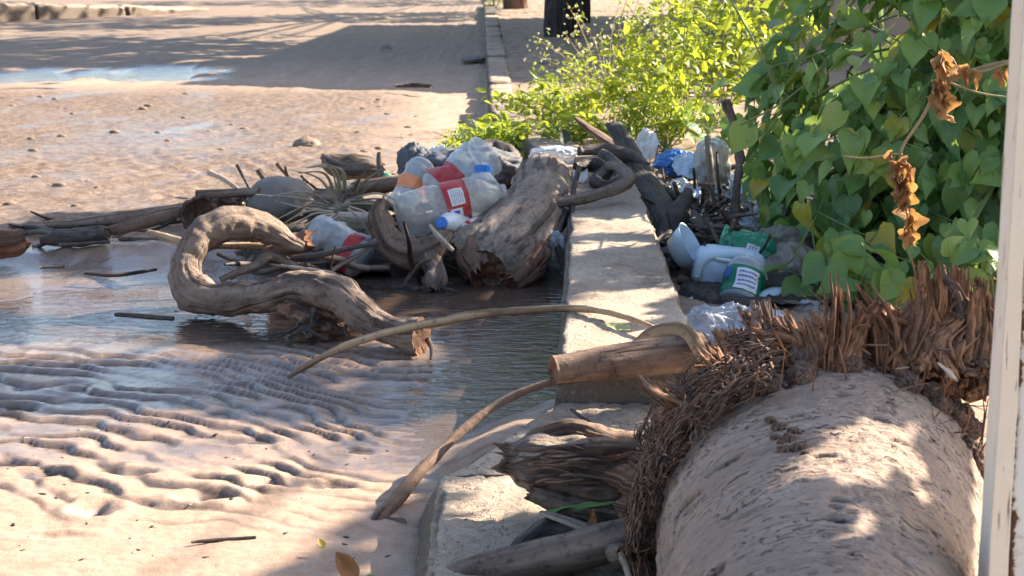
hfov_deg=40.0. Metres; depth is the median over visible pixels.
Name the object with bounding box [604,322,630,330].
fallen leaf
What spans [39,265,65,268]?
stick
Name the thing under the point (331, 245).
twig
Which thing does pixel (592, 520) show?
fallen leaf
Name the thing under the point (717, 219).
twig
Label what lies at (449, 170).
plastic bottle
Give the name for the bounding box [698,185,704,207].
twig
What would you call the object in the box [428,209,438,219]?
twig
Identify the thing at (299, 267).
twig
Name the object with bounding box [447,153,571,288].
driftwood stump
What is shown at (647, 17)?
weed
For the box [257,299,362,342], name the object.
root lump
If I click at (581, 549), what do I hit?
grey log
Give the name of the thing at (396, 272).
litter
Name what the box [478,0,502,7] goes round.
weed
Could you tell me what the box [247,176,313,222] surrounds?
boulder
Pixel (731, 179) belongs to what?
plastic scrap
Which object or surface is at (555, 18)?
tree
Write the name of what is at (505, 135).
weed
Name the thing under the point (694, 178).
twig
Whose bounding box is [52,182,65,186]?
pebble
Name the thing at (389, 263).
twig
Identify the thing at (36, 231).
twig
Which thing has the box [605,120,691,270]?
driftwood
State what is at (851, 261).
vine plant
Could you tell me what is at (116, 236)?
twig
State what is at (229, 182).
twig
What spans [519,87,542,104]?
weed
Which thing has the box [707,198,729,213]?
twig
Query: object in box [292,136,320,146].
stone
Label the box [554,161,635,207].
stick
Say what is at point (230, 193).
stick
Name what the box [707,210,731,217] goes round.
twig
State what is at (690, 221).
twig
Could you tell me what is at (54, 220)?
twig
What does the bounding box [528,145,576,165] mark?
plastic bag
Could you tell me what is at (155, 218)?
log
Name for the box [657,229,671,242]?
twig
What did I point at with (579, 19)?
weed
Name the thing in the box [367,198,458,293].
looping root
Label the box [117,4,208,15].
kerb
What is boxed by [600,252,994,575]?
palm trunk
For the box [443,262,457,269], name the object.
twig
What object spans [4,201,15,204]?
pebble
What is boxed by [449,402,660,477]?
kerb slab
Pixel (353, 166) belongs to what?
split log
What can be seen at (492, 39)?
kerb
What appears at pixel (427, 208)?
twig
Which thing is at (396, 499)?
stick
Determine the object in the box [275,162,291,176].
twig
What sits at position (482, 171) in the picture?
plastic bottle
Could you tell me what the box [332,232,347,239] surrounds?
twig
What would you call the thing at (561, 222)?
stick
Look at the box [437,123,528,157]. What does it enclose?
weed
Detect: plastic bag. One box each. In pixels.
[396,141,430,175]
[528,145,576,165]
[635,128,659,159]
[652,148,685,178]
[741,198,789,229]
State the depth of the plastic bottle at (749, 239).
4.05 m
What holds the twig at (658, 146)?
on the ground
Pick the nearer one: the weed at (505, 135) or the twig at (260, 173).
the twig at (260, 173)
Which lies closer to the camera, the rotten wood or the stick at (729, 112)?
the rotten wood
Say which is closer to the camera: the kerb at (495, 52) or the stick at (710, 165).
the stick at (710, 165)
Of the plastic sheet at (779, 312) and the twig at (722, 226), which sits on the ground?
the plastic sheet at (779, 312)
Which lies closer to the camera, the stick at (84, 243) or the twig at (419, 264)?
the twig at (419, 264)
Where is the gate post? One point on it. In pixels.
(1001, 549)
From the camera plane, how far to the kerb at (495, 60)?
10.71 m
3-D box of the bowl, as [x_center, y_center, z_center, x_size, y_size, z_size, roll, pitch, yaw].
[0.496,-0.119,3.990,0.111,0.129,0.109,0,13,0]
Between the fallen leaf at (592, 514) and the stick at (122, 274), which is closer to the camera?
the fallen leaf at (592, 514)
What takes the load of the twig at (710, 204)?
on the litter at (710, 295)
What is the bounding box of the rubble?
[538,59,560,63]
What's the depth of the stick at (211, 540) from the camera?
2.19 m
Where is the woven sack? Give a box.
[765,241,827,274]
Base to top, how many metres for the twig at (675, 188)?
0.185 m
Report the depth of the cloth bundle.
4.71 m
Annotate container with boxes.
[692,137,730,187]
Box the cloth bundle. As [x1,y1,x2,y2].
[416,145,522,189]
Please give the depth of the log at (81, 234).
4.27 m
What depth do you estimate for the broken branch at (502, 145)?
4.91 m
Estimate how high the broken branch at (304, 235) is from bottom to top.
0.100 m
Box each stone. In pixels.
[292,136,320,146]
[380,44,390,48]
[460,55,485,62]
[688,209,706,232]
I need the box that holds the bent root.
[633,322,707,364]
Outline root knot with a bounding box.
[573,149,622,188]
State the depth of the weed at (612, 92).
6.47 m
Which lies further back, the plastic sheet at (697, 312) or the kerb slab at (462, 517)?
the plastic sheet at (697, 312)
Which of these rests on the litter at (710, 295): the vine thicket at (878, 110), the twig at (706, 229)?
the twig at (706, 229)
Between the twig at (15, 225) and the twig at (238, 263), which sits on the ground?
the twig at (15, 225)
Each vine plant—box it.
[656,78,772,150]
[758,217,997,310]
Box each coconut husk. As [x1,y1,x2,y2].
[179,195,216,228]
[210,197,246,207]
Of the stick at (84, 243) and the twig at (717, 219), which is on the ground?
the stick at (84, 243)
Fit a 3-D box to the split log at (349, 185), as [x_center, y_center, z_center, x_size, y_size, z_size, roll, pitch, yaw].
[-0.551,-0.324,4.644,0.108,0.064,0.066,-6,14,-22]
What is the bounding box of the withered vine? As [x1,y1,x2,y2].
[843,49,1008,249]
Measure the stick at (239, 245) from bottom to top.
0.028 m
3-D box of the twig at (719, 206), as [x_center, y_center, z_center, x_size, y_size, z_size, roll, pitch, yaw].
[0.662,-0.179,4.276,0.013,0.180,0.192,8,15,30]
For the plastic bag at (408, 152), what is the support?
on the ground
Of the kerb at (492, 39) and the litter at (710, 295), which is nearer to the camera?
the litter at (710, 295)
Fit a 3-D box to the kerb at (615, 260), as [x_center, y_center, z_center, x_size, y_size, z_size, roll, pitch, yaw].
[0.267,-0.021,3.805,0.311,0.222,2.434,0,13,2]
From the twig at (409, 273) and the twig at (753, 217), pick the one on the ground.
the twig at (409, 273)
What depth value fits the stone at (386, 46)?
13.20 m
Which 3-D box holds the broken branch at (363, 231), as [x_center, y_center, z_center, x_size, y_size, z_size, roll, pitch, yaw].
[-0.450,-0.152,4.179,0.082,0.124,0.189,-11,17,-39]
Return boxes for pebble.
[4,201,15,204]
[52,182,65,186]
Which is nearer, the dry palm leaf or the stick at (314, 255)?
the stick at (314, 255)
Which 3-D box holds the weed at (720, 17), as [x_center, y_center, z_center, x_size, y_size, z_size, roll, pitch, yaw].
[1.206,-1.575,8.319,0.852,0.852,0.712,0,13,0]
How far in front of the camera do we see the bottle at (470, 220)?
4.07 m
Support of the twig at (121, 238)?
on the ground
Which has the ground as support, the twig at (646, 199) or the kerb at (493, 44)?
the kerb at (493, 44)
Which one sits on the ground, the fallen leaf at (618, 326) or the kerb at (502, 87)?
the kerb at (502, 87)
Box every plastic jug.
[691,244,767,282]
[719,252,765,296]
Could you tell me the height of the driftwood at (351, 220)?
0.056 m
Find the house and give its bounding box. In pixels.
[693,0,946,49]
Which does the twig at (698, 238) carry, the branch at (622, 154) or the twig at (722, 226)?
the twig at (722, 226)
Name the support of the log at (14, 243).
on the ground
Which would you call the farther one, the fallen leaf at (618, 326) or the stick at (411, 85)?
the stick at (411, 85)
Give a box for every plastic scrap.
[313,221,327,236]
[429,145,446,151]
[546,229,565,269]
[573,169,587,183]
[670,177,689,192]
[672,151,696,179]
[690,186,700,197]
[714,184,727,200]
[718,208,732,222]
[727,172,733,189]
[728,181,732,204]
[737,217,748,226]
[782,194,786,216]
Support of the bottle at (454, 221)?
on the plastic bottle at (451, 196)
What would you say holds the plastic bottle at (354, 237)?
on the litter at (396, 272)
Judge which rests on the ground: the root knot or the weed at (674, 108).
the weed at (674, 108)
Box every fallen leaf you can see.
[317,539,325,547]
[335,552,359,575]
[545,501,614,512]
[559,129,570,144]
[586,516,596,525]
[588,509,598,523]
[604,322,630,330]
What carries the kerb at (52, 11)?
on the ground
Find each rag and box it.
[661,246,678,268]
[757,224,813,247]
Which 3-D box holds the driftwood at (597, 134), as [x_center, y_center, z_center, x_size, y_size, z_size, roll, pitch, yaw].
[0.372,-0.601,5.664,0.066,0.159,0.312,-12,18,-42]
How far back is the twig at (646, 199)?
4.49 m
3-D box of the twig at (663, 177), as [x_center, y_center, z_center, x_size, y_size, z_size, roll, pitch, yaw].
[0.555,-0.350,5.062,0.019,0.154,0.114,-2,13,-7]
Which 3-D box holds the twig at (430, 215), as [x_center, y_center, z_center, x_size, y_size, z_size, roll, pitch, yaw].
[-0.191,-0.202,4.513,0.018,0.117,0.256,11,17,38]
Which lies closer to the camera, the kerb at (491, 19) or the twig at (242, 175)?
the twig at (242, 175)
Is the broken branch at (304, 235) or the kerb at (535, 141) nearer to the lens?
the broken branch at (304, 235)
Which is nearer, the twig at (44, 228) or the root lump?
the root lump
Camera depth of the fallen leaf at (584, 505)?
2.01 m
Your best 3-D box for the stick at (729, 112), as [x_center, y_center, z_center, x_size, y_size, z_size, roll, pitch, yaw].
[0.735,-0.371,4.567,0.058,0.466,0.194,-5,14,-19]
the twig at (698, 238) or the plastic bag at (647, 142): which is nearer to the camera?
the twig at (698, 238)
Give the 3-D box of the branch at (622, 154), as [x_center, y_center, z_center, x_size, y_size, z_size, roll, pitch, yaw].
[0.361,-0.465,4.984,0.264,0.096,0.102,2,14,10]
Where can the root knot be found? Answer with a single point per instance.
(601, 176)
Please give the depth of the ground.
3.97 m
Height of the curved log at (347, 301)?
0.259 m
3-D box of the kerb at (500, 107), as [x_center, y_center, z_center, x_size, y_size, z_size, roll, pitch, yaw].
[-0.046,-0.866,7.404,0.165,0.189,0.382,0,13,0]
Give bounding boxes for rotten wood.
[490,418,643,522]
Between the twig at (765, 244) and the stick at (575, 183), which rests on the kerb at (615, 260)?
the stick at (575, 183)
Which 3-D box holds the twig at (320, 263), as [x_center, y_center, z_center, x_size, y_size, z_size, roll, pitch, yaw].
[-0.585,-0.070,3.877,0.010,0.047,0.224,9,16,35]
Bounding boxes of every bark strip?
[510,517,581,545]
[539,510,586,528]
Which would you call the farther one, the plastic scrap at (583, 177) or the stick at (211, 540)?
the plastic scrap at (583, 177)
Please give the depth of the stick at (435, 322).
3.04 m
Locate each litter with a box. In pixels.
[235,217,449,279]
[669,183,885,307]
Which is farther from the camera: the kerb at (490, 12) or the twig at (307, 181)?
the kerb at (490, 12)
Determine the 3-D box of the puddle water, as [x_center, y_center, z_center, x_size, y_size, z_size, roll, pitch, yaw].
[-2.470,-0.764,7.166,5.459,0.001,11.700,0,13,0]
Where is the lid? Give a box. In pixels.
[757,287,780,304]
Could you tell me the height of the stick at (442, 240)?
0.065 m
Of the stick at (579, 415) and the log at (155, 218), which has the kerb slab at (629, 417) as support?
the stick at (579, 415)
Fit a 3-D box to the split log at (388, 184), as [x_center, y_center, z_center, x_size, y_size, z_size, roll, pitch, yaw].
[-0.440,-0.337,4.629,0.200,0.074,0.071,2,13,8]
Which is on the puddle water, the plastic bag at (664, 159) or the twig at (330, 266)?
the twig at (330, 266)
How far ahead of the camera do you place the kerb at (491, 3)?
22.50 m
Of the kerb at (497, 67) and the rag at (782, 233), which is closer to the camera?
the rag at (782, 233)
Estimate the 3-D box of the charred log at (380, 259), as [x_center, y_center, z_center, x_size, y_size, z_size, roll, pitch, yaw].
[-0.300,-0.061,4.077,0.465,0.084,0.058,-1,13,-5]
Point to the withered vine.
(942, 101)
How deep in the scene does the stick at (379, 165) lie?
4.76 m
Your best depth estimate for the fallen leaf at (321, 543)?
2.13 m
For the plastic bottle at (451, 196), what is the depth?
4.08 m
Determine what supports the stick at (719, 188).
on the litter at (710, 295)
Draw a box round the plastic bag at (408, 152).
[396,141,430,175]
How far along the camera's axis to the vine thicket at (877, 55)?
5.90 m
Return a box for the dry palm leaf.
[256,164,407,240]
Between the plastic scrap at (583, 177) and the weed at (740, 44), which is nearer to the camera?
the plastic scrap at (583, 177)
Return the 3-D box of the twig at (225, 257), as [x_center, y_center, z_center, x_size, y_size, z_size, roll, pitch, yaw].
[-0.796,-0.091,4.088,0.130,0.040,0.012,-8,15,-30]
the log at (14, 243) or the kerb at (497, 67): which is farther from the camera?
the kerb at (497, 67)
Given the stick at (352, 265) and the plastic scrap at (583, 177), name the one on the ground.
the stick at (352, 265)
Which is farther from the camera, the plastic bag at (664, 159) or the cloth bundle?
the plastic bag at (664, 159)
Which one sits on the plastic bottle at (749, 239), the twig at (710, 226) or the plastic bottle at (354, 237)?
the twig at (710, 226)
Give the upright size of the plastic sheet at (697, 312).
0.106 m
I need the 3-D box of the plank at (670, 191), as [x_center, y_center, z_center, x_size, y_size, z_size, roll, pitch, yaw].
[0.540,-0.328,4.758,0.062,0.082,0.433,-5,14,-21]
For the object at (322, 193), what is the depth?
4.30 m
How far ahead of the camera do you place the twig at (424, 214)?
4.40 m
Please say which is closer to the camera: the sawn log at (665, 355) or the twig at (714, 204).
the sawn log at (665, 355)
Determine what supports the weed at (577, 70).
on the ground
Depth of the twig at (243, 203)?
4.19 m
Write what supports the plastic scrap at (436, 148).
on the ground
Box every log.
[0,228,31,258]
[39,225,110,246]
[44,203,182,228]
[108,207,179,234]
[167,206,432,359]
[320,153,385,179]
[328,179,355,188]
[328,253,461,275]
[350,175,398,194]
[446,515,654,575]
[548,332,712,384]
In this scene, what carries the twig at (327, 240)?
on the ground
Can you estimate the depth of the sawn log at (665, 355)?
2.54 m
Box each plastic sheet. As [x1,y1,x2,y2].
[685,301,747,339]
[734,302,783,329]
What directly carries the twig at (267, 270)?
on the ground
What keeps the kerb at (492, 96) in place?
on the ground
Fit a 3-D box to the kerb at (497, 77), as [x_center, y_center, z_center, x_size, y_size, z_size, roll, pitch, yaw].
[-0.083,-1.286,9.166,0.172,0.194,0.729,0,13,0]
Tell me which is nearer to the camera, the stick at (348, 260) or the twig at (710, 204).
the stick at (348, 260)
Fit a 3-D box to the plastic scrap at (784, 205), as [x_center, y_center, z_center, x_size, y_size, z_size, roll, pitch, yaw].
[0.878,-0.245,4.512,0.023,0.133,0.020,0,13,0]
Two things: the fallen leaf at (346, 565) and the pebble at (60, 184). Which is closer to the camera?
the fallen leaf at (346, 565)
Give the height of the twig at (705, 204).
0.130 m
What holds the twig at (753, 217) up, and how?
on the litter at (710, 295)
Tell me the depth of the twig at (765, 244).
3.95 m
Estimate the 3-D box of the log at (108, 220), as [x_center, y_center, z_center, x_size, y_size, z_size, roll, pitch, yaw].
[-1.317,-0.237,4.705,0.470,0.058,0.068,-7,15,-26]
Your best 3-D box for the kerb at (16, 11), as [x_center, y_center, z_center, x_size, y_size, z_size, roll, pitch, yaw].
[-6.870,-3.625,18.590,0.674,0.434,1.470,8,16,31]
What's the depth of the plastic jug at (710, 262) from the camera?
3.88 m
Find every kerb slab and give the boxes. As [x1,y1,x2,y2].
[414,474,656,575]
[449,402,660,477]
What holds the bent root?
on the sawn log at (665, 355)
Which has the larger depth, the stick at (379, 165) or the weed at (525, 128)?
the weed at (525, 128)
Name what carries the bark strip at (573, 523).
on the kerb slab at (462, 517)
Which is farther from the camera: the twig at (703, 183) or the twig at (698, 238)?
the twig at (703, 183)
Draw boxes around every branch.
[261,230,316,262]
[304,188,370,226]
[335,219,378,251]
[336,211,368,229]
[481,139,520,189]
[574,155,598,161]
[577,143,650,165]
[655,187,692,247]
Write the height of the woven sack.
0.182 m
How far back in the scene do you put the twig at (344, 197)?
4.25 m
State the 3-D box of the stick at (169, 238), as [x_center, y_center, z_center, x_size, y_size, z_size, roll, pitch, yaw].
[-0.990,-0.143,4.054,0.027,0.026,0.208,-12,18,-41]
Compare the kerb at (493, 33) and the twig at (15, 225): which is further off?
the kerb at (493, 33)
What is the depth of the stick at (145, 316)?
3.50 m
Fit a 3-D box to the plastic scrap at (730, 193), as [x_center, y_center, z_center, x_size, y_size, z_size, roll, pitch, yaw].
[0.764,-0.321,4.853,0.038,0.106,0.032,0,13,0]
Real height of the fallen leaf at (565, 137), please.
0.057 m
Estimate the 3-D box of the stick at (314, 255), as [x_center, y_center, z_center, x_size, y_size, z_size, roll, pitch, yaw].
[-0.492,-0.099,3.815,0.264,0.046,0.022,-2,13,-8]
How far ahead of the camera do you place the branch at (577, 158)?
4.93 m
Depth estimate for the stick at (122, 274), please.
3.95 m
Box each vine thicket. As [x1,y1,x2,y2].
[729,0,1011,297]
[840,0,949,78]
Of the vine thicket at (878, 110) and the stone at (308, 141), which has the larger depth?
the stone at (308, 141)
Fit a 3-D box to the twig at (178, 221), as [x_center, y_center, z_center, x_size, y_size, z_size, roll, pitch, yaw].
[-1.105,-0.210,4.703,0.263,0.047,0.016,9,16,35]
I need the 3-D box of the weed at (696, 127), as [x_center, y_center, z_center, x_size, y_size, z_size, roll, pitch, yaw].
[0.831,-0.683,5.833,0.405,0.366,0.948,-4,14,-17]
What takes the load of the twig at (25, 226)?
on the ground
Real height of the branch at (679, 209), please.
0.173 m
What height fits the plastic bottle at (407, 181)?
0.183 m
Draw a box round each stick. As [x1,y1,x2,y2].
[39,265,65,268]
[59,240,109,246]
[84,268,156,276]
[114,312,174,320]
[146,229,180,244]
[191,536,255,543]
[195,188,259,197]
[217,242,266,248]
[219,250,302,281]
[286,241,378,259]
[287,305,653,378]
[321,255,389,270]
[328,237,378,271]
[371,379,552,523]
[376,152,383,177]
[395,82,432,87]
[429,224,453,251]
[553,208,568,275]
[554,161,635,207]
[562,165,581,267]
[570,408,597,423]
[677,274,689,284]
[704,135,718,201]
[715,152,723,201]
[721,99,745,225]
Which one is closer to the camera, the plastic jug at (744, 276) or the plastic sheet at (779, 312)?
the plastic sheet at (779, 312)
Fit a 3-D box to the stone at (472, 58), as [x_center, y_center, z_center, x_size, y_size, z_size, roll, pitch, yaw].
[-0.308,-1.867,11.480,0.226,0.064,0.292,0,13,0]
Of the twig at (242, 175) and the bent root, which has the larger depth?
the twig at (242, 175)
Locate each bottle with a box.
[307,215,375,276]
[387,156,433,217]
[393,177,507,236]
[422,137,501,209]
[436,212,469,231]
[463,217,477,225]
[466,165,499,212]
[717,224,775,258]
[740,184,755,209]
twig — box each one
[7,224,47,228]
[8,223,41,228]
[22,229,50,234]
[23,227,54,230]
[30,211,54,219]
[43,219,68,223]
[112,230,145,237]
[118,236,159,240]
[145,219,177,230]
[160,219,181,224]
[207,170,238,188]
[216,252,255,261]
[224,261,250,265]
[230,255,254,279]
[235,164,250,187]
[242,202,245,258]
[256,168,265,178]
[258,263,302,274]
[269,263,336,273]
[270,261,328,265]
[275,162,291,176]
[300,175,316,189]
[303,262,336,271]
[316,239,340,241]
[316,243,342,247]
[328,189,349,236]
[329,246,335,270]
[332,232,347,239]
[375,261,394,265]
[391,206,430,217]
[394,195,434,210]
[402,221,422,285]
[403,270,411,283]
[404,258,432,284]
[420,200,428,223]
[426,212,439,218]
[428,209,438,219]
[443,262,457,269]
[640,195,653,203]
[653,145,659,172]
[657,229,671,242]
[661,167,666,184]
[665,232,710,240]
[666,213,673,232]
[672,181,679,196]
[687,223,721,234]
[688,219,718,234]
[689,182,713,187]
[692,168,695,201]
[696,199,710,212]
[696,224,753,230]
[696,235,720,239]
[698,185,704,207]
[702,214,718,243]
[705,192,747,212]
[706,185,717,212]
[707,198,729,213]
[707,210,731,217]
[708,186,712,208]
[709,213,757,222]
[717,204,729,225]
[720,207,734,230]
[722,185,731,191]
[730,218,735,231]
[748,202,758,231]
[758,234,771,253]
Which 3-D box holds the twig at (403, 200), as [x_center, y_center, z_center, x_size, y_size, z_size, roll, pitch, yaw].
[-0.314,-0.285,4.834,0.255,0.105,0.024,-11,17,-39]
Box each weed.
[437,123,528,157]
[447,110,547,149]
[475,62,616,124]
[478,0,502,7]
[505,98,614,145]
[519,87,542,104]
[524,0,685,107]
[552,96,675,142]
[555,47,635,113]
[585,37,699,129]
[595,0,708,76]
[610,0,758,137]
[610,80,717,151]
[640,0,803,121]
[642,0,790,91]
[704,0,831,70]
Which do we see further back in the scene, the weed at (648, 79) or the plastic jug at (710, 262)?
the weed at (648, 79)
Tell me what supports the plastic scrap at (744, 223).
on the litter at (710, 295)
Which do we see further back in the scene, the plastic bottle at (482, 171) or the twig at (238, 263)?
the plastic bottle at (482, 171)
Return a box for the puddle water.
[0,68,563,516]
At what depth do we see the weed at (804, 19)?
8.31 m
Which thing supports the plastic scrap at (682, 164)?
on the litter at (710, 295)
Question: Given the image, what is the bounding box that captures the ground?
[0,0,999,575]
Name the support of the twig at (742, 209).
on the litter at (710, 295)
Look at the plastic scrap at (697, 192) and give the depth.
4.90 m
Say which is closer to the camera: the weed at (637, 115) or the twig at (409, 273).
the twig at (409, 273)
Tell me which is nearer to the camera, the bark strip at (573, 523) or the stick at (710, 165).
the bark strip at (573, 523)
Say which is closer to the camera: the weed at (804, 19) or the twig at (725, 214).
the twig at (725, 214)
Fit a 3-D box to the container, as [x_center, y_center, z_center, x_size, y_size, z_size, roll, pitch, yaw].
[0.743,-0.458,5.233,0.141,0.202,0.144,0,13,0]
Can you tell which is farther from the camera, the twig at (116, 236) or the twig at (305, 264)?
the twig at (116, 236)
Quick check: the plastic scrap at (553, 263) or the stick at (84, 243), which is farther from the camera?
the stick at (84, 243)
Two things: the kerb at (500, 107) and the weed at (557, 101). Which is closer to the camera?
the weed at (557, 101)
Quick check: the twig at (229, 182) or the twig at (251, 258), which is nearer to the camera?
the twig at (251, 258)
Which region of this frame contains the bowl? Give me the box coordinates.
[667,223,699,267]
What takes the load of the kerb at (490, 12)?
on the ground
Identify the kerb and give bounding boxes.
[0,1,35,21]
[31,2,125,19]
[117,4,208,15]
[483,2,495,7]
[483,10,496,17]
[484,17,498,21]
[484,21,499,28]
[484,27,498,33]
[484,29,501,39]
[485,36,502,44]
[485,42,504,50]
[485,47,506,59]
[485,57,506,70]
[486,64,508,82]
[487,72,510,90]
[487,84,511,96]
[487,91,515,112]
[488,103,513,122]
[491,110,613,177]
[554,174,696,406]
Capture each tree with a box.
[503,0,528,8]
[543,0,580,36]
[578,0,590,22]
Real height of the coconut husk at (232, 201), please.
0.114 m
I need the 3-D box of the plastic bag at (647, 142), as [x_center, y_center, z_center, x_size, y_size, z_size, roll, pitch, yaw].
[0.534,-0.569,5.568,0.102,0.127,0.046,0,13,0]
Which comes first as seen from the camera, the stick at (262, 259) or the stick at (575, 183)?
the stick at (262, 259)
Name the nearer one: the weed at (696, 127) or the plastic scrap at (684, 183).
the plastic scrap at (684, 183)
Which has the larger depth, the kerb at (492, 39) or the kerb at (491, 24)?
the kerb at (491, 24)
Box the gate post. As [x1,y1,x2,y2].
[978,0,1023,575]

